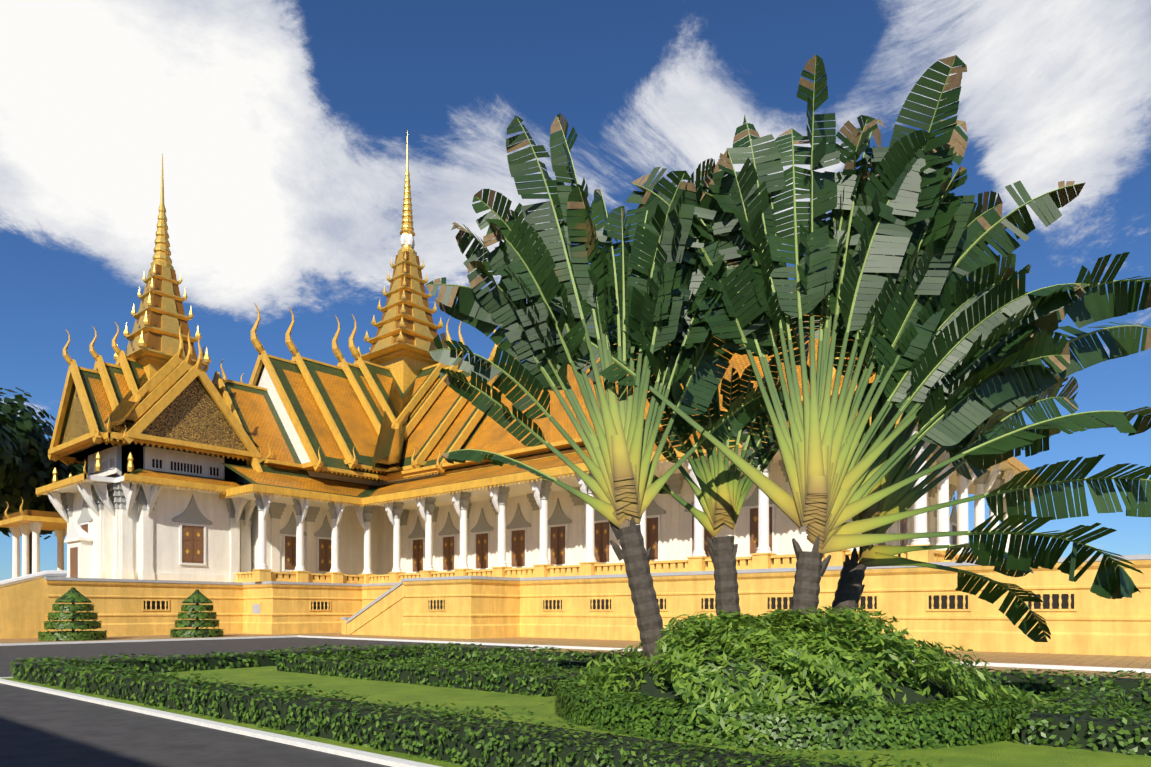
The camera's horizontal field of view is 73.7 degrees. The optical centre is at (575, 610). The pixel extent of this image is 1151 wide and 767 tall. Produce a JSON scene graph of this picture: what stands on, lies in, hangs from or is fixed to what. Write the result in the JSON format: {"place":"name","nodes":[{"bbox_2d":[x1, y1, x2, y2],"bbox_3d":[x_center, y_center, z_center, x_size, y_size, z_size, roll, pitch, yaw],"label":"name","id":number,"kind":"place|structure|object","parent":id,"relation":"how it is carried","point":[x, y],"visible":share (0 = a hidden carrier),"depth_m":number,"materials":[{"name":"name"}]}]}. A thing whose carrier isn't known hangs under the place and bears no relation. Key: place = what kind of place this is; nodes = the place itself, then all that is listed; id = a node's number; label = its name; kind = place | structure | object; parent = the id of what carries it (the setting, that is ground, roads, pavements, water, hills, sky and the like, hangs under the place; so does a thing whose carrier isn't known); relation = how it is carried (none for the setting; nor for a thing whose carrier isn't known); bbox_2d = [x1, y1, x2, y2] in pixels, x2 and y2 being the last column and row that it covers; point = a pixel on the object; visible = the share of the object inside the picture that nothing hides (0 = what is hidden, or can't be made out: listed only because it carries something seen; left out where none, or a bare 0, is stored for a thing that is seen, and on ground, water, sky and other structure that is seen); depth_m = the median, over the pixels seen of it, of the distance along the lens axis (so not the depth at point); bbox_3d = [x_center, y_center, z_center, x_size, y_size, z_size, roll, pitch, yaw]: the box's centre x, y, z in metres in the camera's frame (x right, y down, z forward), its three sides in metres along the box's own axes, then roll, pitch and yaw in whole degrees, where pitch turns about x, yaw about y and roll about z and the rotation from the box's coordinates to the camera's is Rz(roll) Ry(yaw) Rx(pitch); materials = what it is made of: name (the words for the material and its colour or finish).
{"place":"outdoors","nodes":[
{"label":"outdoors","id":0,"kind":"place"},
{"bbox_2d":[0,633,1150,766],"bbox_3d":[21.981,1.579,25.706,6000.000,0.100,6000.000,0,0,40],"label":"ground","id":1,"kind":"structure","parent":0,"point":[41,725],"depth_m":11.63,"materials":[{"name":"green plant"}]},
{"bbox_2d":[0,55,1150,766],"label":"vegetation","id":2,"kind":"object","parent":1,"relation":"on","point":[948,343],"visible":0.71,"depth_m":11.52,"materials":[{"name":"green plant"}]},
{"bbox_2d":[0,554,1150,656],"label":"wall","id":3,"kind":"structure","parent":1,"relation":"on","point":[930,605],"depth_m":43.87,"materials":[{"name":"yellow paint"}]},
{"bbox_2d":[0,131,1045,583],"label":"building","id":4,"kind":"structure","parent":3,"relation":"on","point":[298,467],"depth_m":54.49,"materials":[{"name":"gold metal"}]},
{"bbox_2d":[0,0,1150,580],"label":"sky","id":5,"kind":"structure","parent":0,"point":[280,128],"materials":[{"name":"blue"}]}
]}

